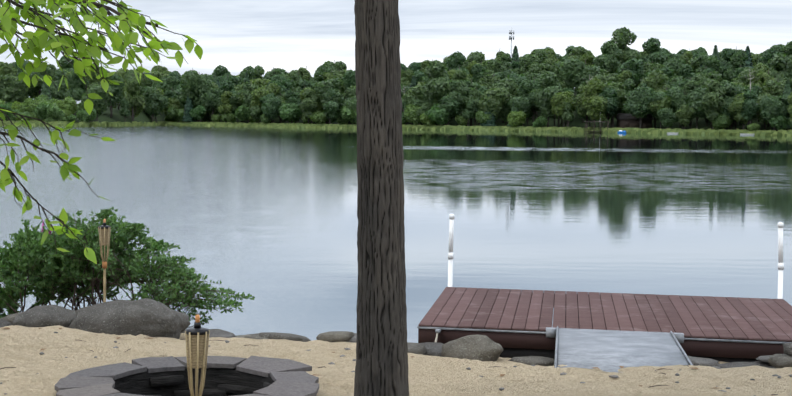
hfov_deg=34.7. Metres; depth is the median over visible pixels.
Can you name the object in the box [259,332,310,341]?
shore rock
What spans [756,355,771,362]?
shore rock
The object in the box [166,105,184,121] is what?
shrub
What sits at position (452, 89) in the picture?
tree
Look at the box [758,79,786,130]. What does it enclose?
tree
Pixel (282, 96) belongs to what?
tree
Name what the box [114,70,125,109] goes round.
tree
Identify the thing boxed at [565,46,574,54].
tree
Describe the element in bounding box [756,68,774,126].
tree
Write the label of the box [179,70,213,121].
tree
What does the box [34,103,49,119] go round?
shrub
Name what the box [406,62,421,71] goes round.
tree
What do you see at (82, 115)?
shrub
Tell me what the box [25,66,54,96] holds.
tree
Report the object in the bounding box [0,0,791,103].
sky
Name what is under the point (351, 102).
tree
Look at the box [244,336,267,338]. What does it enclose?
shore rock
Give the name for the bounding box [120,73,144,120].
tree
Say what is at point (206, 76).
tree
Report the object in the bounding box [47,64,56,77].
tree
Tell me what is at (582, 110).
tree
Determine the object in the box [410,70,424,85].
tree
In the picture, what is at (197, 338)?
tiki torch
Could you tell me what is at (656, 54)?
tree
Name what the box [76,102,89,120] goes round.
shrub
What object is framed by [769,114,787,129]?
shrub
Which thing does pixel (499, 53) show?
tree
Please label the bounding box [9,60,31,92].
tree
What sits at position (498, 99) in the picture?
tree
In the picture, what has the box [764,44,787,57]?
tree
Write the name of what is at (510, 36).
cell tower
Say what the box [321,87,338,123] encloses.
tree
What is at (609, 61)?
tree
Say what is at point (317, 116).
shrub
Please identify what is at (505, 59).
tree
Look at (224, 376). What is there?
fire pit
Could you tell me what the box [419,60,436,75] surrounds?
tree
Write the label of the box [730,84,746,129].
tree
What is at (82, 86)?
tree
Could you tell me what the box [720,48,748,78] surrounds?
tree
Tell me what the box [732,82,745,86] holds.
tree
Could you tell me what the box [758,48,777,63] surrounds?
tree
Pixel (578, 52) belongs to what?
tree
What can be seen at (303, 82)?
tree
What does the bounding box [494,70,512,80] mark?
tree
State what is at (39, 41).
overhanging tree
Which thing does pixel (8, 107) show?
shrub
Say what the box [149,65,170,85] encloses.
tree
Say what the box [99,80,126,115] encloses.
tree
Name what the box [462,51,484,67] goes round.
tree
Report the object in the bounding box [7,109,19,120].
shrub
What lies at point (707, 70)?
tree
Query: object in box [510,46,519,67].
conifer
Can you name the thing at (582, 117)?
tree
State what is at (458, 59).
tree
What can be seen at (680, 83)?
tree
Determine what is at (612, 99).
tree
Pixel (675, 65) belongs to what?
tree
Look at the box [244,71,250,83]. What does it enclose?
conifer
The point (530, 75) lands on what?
tree
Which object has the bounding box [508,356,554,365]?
shore rock
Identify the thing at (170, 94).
tree
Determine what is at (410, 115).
shrub
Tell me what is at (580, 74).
tree
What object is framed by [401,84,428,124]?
tree
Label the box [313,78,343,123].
tree
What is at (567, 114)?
tree
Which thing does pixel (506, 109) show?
tree
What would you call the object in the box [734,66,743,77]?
tree
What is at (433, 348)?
shore rock
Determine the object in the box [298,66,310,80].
tree
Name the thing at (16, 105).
shrub
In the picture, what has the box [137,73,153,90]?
tree
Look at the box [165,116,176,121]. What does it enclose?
shrub
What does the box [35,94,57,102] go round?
shrub
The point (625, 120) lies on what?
cabin
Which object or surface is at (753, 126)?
shrub
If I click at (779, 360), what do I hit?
shore rock
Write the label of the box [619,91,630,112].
tree
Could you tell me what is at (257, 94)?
tree
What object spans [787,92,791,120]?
tree
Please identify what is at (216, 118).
shrub
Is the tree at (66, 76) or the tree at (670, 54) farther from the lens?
the tree at (670, 54)
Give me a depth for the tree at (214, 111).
442.62 m
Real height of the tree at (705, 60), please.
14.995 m
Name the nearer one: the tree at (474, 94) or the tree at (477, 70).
the tree at (474, 94)
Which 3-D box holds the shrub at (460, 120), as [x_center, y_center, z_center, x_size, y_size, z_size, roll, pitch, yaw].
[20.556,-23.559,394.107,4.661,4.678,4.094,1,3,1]
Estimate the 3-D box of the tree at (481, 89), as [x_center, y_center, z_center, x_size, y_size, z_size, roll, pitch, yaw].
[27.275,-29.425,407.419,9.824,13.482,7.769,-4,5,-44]
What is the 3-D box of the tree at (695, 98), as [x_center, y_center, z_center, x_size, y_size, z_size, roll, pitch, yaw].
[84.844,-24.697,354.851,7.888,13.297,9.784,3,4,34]
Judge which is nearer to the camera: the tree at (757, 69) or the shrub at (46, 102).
the shrub at (46, 102)
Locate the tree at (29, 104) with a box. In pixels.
[19,97,44,115]
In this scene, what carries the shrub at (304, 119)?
on the ground
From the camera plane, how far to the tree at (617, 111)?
375.12 m
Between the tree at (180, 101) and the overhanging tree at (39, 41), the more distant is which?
the tree at (180, 101)
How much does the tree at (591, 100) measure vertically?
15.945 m
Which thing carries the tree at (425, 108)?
on the ground
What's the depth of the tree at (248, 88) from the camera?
427.06 m
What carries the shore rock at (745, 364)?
on the ground
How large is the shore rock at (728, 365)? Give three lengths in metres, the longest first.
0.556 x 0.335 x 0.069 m
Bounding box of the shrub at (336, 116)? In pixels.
[323,112,339,122]
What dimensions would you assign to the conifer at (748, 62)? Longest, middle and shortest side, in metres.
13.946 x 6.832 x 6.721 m
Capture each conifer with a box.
[16,67,28,102]
[40,80,51,98]
[182,96,195,121]
[202,113,211,121]
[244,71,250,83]
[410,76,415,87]
[479,94,495,125]
[507,102,520,126]
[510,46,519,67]
[712,45,719,59]
[742,46,753,67]
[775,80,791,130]
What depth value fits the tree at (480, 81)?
436.17 m
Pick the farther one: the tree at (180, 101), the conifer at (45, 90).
the tree at (180, 101)
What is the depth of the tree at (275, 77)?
466.92 m
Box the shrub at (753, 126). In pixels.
[747,122,759,130]
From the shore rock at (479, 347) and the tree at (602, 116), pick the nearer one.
the shore rock at (479, 347)
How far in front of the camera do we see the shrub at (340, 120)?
409.45 m
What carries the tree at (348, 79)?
on the ground
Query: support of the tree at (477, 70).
on the ground
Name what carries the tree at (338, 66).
on the ground
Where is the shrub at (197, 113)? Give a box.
[189,105,204,121]
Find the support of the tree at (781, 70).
on the ground
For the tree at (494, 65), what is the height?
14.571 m
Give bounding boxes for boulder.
[0,312,21,322]
[0,319,10,327]
[11,305,76,327]
[67,298,190,338]
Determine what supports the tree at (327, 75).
on the ground
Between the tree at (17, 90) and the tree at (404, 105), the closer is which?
the tree at (17, 90)
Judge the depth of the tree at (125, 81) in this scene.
408.15 m
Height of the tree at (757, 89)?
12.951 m
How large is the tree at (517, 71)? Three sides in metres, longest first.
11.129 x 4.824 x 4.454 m
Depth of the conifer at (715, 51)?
418.59 m
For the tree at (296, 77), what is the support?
on the ground
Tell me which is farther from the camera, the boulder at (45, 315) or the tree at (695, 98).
the tree at (695, 98)
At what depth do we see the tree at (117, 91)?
387.51 m
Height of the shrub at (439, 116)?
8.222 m
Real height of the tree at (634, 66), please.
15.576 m
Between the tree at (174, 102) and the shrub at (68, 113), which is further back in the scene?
the tree at (174, 102)
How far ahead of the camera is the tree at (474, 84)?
405.43 m
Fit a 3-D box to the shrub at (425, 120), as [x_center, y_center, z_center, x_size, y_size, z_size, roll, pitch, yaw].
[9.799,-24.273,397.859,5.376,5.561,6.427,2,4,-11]
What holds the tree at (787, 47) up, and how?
on the ground
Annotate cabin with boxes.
[616,113,653,128]
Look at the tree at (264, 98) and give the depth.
417.26 m
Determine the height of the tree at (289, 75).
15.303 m
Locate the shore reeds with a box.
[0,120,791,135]
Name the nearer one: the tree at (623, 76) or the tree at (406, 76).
the tree at (623, 76)
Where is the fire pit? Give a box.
[55,356,318,395]
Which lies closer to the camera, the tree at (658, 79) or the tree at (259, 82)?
the tree at (658, 79)
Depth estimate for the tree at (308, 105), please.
407.83 m
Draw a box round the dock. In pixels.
[417,214,791,361]
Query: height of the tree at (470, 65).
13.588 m
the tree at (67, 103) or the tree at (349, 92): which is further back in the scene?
the tree at (349, 92)
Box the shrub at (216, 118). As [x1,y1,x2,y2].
[211,114,220,121]
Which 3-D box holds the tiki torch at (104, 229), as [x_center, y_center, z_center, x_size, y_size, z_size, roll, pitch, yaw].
[-3.088,0.932,13.433,0.123,1.426,0.123,-2,4,-36]
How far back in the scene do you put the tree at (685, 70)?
392.02 m
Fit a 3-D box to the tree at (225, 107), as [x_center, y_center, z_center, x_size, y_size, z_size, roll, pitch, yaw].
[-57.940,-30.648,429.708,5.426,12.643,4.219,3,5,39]
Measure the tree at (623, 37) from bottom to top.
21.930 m
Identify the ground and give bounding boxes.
[0,88,791,395]
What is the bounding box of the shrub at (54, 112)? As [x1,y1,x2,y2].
[45,105,64,120]
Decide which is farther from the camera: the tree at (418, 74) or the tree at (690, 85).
the tree at (418, 74)
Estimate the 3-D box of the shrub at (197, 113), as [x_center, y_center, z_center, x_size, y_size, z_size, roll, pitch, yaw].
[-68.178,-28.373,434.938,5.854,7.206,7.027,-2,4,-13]
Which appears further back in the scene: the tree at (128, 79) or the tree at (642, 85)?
the tree at (128, 79)
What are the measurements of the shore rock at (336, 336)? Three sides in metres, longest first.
0.428 x 0.317 x 0.108 m
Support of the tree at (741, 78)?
on the ground
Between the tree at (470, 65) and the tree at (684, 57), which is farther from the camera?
the tree at (470, 65)
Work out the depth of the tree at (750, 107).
342.01 m
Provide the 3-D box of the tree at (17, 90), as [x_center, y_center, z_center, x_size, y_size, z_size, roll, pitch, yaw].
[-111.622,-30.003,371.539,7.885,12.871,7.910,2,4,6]
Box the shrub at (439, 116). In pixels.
[425,104,451,125]
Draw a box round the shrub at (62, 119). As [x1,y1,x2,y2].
[58,117,66,120]
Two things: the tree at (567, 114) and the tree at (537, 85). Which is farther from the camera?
the tree at (537, 85)
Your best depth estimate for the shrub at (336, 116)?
409.60 m
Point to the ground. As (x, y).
(21, 347)
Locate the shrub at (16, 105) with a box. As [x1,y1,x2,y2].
[11,101,22,111]
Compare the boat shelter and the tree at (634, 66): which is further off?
the tree at (634, 66)
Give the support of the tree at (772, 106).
on the ground
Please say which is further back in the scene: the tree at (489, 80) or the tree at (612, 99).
the tree at (489, 80)
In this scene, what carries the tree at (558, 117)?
on the ground
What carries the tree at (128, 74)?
on the ground
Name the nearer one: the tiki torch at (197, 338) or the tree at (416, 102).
the tiki torch at (197, 338)
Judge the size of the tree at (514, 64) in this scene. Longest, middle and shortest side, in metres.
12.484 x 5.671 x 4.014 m
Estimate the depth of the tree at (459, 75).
413.47 m
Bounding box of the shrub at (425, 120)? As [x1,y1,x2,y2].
[420,113,435,125]
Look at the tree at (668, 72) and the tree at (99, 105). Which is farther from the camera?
the tree at (668, 72)
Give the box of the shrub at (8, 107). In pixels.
[0,104,11,119]
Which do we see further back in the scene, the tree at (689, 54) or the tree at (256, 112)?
the tree at (689, 54)
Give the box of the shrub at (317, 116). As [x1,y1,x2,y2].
[308,110,326,124]
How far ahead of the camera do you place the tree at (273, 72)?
489.55 m
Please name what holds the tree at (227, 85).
on the ground
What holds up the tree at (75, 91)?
on the ground
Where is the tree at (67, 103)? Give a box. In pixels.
[53,96,76,113]
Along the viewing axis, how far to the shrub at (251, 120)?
423.93 m
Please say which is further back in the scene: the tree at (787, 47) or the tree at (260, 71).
the tree at (260, 71)
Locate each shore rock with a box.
[209,329,235,337]
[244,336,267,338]
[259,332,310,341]
[268,333,302,340]
[316,331,354,341]
[345,333,356,342]
[407,342,425,354]
[422,342,442,356]
[441,334,502,361]
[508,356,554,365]
[688,356,717,366]
[717,363,744,367]
[723,362,756,366]
[752,361,773,367]
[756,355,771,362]
[768,354,791,367]
[783,343,791,355]
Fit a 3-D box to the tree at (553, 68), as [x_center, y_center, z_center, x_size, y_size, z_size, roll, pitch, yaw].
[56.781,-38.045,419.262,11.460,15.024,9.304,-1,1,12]
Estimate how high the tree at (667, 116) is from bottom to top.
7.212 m
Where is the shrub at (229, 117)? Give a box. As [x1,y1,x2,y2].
[221,113,236,122]
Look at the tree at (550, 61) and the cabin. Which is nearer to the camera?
the cabin
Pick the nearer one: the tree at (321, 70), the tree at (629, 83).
the tree at (629, 83)
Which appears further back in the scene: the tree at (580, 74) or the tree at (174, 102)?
the tree at (174, 102)
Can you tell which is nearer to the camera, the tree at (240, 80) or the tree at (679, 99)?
the tree at (679, 99)
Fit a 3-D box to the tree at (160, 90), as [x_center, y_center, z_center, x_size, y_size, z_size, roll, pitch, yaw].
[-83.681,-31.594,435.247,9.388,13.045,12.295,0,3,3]
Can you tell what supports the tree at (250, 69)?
on the ground
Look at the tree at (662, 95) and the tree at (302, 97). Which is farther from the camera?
the tree at (302, 97)
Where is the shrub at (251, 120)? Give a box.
[249,116,257,122]
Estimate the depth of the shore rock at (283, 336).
13.64 m
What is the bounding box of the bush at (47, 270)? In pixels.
[0,207,254,327]
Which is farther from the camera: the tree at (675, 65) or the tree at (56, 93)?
the tree at (675, 65)
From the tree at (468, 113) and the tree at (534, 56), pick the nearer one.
the tree at (468, 113)
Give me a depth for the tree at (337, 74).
456.70 m
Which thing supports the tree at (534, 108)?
on the ground
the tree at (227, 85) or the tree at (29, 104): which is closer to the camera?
the tree at (29, 104)
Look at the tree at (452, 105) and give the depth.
392.76 m
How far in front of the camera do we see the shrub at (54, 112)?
338.54 m
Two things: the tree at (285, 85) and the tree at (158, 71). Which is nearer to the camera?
the tree at (285, 85)
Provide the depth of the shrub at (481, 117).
388.92 m
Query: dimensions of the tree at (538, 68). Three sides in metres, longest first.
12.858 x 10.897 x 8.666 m
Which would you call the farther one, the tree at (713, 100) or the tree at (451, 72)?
the tree at (451, 72)
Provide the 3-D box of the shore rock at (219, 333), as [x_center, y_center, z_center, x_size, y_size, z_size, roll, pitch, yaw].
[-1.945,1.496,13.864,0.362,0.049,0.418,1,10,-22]
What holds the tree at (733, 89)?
on the ground
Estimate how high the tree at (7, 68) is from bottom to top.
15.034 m
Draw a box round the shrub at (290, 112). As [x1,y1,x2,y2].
[278,103,302,122]
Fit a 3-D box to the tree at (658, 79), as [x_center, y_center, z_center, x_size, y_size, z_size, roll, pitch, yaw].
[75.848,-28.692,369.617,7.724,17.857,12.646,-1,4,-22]
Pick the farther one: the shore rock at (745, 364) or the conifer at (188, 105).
the conifer at (188, 105)
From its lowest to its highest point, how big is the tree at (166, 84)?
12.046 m
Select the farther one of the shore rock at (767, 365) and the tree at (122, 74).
the tree at (122, 74)
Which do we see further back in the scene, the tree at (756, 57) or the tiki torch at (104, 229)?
the tree at (756, 57)
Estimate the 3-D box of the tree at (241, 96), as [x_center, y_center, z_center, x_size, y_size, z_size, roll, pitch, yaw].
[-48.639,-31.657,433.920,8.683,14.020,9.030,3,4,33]
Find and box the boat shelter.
[584,121,608,132]
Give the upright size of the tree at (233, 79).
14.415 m
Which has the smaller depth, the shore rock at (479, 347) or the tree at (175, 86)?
the shore rock at (479, 347)
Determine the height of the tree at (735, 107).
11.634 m
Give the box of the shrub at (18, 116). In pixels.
[15,114,28,120]
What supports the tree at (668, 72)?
on the ground
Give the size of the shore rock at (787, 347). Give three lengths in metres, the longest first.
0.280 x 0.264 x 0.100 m
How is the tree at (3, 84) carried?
on the ground
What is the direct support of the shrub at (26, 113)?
on the ground
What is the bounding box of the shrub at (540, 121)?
[532,116,547,126]
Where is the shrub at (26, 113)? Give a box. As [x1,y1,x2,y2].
[17,111,30,118]
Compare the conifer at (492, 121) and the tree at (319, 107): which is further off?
the tree at (319, 107)
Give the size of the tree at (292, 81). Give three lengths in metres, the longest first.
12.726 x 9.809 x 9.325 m
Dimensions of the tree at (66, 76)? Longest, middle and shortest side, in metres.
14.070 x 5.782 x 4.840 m
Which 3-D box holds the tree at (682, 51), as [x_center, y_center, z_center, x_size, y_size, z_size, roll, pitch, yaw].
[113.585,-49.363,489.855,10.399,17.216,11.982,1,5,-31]
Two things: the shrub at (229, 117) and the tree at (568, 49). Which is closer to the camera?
the shrub at (229, 117)
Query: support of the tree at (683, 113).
on the ground
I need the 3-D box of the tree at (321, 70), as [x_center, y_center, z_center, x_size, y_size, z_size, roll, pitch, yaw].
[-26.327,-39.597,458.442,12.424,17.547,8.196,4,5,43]
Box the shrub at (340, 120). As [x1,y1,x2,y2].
[337,117,348,123]
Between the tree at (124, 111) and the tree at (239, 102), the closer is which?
the tree at (124, 111)
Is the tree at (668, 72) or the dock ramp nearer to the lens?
the dock ramp
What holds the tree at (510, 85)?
on the ground
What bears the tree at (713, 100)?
on the ground
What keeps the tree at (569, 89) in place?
on the ground
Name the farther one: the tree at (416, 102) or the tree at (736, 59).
the tree at (416, 102)
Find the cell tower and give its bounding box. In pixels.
[509,30,513,62]
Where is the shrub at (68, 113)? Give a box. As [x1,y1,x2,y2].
[62,110,71,117]
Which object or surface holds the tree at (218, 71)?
on the ground
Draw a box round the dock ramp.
[546,326,692,372]
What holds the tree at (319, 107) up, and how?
on the ground
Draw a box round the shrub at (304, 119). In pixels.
[301,114,310,122]
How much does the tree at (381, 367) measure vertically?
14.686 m
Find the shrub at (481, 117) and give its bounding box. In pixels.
[475,110,491,125]
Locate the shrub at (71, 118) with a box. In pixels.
[66,115,75,121]
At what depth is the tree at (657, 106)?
356.74 m
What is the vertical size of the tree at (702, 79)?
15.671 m
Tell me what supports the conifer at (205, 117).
on the ground
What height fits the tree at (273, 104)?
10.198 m
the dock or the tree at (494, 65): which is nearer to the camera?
the dock
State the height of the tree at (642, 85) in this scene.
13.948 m
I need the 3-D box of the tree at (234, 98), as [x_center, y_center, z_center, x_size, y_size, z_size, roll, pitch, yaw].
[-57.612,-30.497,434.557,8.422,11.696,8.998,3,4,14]
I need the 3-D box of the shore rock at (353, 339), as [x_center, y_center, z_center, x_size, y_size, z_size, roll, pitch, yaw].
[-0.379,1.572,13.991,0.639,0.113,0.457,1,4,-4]
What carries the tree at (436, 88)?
on the ground
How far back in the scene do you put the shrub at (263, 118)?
414.96 m
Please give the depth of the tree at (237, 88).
479.26 m
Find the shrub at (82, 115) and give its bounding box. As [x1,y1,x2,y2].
[76,108,96,121]
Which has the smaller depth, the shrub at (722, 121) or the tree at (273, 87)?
the shrub at (722, 121)
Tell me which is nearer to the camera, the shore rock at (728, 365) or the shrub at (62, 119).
the shore rock at (728, 365)
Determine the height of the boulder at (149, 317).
0.551 m
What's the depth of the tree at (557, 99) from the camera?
376.39 m
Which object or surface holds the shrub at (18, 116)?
on the ground
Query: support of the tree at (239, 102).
on the ground
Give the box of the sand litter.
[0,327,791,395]
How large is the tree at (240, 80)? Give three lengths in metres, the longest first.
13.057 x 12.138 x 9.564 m
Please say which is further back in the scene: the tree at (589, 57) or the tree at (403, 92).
the tree at (589, 57)
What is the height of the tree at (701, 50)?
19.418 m
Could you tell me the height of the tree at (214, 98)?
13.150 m
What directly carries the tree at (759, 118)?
on the ground
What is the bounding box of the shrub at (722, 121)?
[712,114,732,129]
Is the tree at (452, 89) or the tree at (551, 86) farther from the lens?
the tree at (452, 89)
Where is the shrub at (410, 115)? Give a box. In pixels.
[403,104,421,124]
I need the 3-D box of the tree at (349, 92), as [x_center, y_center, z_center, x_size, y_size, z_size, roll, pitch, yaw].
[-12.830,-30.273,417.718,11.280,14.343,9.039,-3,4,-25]
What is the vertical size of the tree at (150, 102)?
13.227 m
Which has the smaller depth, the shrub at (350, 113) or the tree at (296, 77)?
the shrub at (350, 113)
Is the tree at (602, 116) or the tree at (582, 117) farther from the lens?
the tree at (582, 117)
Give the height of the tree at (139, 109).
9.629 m
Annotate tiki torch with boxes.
[98,219,110,302]
[185,315,209,395]
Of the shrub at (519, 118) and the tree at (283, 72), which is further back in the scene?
the tree at (283, 72)
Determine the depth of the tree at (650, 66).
398.51 m
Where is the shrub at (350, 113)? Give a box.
[339,104,356,123]
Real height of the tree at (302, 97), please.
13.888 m
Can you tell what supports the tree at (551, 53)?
on the ground
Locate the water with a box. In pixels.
[0,126,791,342]
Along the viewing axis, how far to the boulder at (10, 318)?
13.20 m
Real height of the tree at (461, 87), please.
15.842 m
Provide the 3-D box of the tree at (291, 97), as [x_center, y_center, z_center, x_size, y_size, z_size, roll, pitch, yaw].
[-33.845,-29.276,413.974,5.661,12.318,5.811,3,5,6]
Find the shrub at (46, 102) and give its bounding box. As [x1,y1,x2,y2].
[43,101,57,106]
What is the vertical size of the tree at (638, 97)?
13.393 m
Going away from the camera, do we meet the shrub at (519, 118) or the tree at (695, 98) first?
the tree at (695, 98)
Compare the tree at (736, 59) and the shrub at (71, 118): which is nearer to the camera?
the shrub at (71, 118)
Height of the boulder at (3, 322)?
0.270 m
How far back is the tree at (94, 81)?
385.55 m
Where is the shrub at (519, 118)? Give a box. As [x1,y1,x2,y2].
[507,111,525,126]
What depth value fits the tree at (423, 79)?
424.10 m
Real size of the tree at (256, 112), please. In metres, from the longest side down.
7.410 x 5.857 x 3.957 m
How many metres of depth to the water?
38.88 m
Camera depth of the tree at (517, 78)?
411.70 m
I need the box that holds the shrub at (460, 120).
[455,115,469,125]
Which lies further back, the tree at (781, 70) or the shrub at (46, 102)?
the tree at (781, 70)
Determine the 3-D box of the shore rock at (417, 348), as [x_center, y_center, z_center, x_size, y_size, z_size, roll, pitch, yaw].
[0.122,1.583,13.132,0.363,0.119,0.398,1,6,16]
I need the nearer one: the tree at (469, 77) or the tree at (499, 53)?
the tree at (469, 77)
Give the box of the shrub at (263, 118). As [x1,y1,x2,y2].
[260,114,270,123]
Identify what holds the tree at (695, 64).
on the ground
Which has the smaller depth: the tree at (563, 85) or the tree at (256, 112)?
the tree at (563, 85)
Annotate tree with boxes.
[0,0,202,263]
[0,62,30,92]
[0,74,8,99]
[1,74,27,103]
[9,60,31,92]
[19,97,44,115]
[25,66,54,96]
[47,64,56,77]
[49,80,65,99]
[53,55,80,87]
[53,96,76,113]
[63,69,71,91]
[64,68,83,114]
[78,80,90,92]
[80,83,112,120]
[85,63,100,92]
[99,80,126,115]
[100,72,124,117]
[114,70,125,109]
[119,99,129,121]
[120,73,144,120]
[124,80,139,94]
[125,70,139,78]
[126,76,141,93]
[126,95,144,117]
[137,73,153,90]
[140,85,169,121]
[144,88,164,121]
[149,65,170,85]
[152,75,178,95]
[164,98,180,114]
[165,88,181,107]
[168,72,182,90]
[178,94,196,107]
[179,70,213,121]
[200,73,213,80]
[202,88,222,121]
[206,108,215,122]
[212,65,230,82]
[216,75,239,87]
[216,93,238,114]
[217,80,235,109]
[218,91,232,122]
[231,97,242,121]
[234,84,242,91]
[237,77,243,84]
[239,66,255,79]
[239,86,261,102]
[242,82,257,122]
[249,88,269,114]
[250,65,264,78]
[250,105,261,122]
[252,78,270,86]
[259,93,278,122]
[261,97,281,122]
[263,68,287,79]
[266,79,291,122]
[267,82,284,122]
[269,67,280,77]
[269,74,286,80]
[277,92,285,122]
[281,70,300,86]
[285,90,300,122]
[287,79,295,87]
[292,73,301,91]
[295,79,314,92]
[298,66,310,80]
[299,88,317,122]
[300,85,312,123]
[312,65,331,83]
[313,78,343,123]
[314,91,322,123]
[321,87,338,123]
[323,60,346,70]
[323,69,339,91]
[332,69,345,92]
[342,70,355,90]
[342,86,355,98]
[342,96,356,123]
[354,0,408,395]
[401,68,413,86]
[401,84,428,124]
[401,85,409,94]
[402,102,407,123]
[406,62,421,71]
[407,95,428,109]
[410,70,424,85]
[416,102,430,115]
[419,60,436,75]
[419,60,451,109]
[420,76,428,82]
[437,96,460,124]
[445,51,468,74]
[445,80,456,125]
[446,79,469,115]
[447,69,455,79]
[451,67,466,91]
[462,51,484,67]
[462,97,474,125]
[464,74,471,80]
[465,80,479,125]
[467,61,475,76]
[467,88,480,125]
[470,64,486,81]
[477,69,494,84]
[477,85,487,94]
[478,87,509,119]
[483,74,500,89]
[484,59,506,72]
[492,77,517,122]
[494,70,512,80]
[495,50,504,58]
[499,53,511,69]
[499,99,510,125]
[502,73,526,96]
[509,79,535,125]
[510,61,518,68]
[515,68,520,74]
[518,49,547,74]
[523,72,542,80]
[526,62,550,77]
[528,88,541,124]
[531,77,541,120]
[533,71,563,126]
[543,58,557,71]
[544,48,560,61]
[550,61,574,89]
[550,91,576,126]
[551,115,561,126]
[559,58,602,94]
[560,82,566,88]
[561,87,575,123]
[561,101,573,126]
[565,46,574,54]
[567,46,590,59]
[575,83,588,127]
[576,107,596,126]
[580,52,594,65]
[581,77,607,127]
[589,69,617,83]
[593,41,622,73]
[597,81,627,127]
[597,87,618,127]
[598,110,606,126]
[602,27,644,63]
[605,81,621,127]
[617,58,646,89]
[618,70,631,82]
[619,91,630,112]
[623,78,635,90]
[623,86,654,127]
[635,61,663,86]
[639,83,648,113]
[641,37,668,64]
[642,69,668,128]
[643,67,673,83]
[647,96,671,128]
[649,86,682,128]
[657,107,677,127]
[660,47,680,60]
[662,58,685,78]
[669,76,684,84]
[670,79,697,126]
[670,89,694,128]
[675,104,694,128]
[677,49,700,54]
[679,63,694,79]
[680,54,693,71]
[682,77,698,128]
[684,51,692,59]
[686,87,707,128]
[689,57,700,72]
[691,71,722,121]
[695,53,720,77]
[697,47,707,53]
[702,79,725,128]
[703,68,714,72]
[719,82,742,129]
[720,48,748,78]
[723,48,745,81]
[728,92,758,128]
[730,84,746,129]
[731,69,751,84]
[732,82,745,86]
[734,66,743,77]
[741,89,759,124]
[744,85,762,123]
[745,62,768,121]
[751,53,761,66]
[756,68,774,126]
[756,93,772,129]
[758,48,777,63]
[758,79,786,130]
[759,95,788,129]
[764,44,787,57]
[769,53,791,81]
[781,41,791,59]
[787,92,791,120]
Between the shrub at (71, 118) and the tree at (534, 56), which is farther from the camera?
the tree at (534, 56)
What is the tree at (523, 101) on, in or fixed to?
on the ground
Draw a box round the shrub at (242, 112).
[234,105,250,120]
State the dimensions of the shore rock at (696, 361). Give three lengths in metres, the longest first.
0.531 x 0.269 x 0.071 m
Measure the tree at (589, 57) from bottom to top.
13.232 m
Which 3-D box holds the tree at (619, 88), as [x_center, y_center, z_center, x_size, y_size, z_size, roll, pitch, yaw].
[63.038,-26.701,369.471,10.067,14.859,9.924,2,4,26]
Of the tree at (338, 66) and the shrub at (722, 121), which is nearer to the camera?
the shrub at (722, 121)
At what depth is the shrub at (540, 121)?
381.42 m
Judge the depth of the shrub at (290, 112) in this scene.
410.81 m
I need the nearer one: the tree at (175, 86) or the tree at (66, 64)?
the tree at (66, 64)
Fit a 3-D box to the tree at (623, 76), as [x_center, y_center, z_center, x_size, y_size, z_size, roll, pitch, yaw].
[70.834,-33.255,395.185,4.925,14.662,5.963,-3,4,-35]
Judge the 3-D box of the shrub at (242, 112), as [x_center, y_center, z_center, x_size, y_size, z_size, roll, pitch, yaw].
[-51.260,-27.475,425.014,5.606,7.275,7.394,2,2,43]
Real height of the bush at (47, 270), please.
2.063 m
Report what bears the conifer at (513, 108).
on the ground
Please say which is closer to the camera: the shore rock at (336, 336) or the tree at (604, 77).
the shore rock at (336, 336)

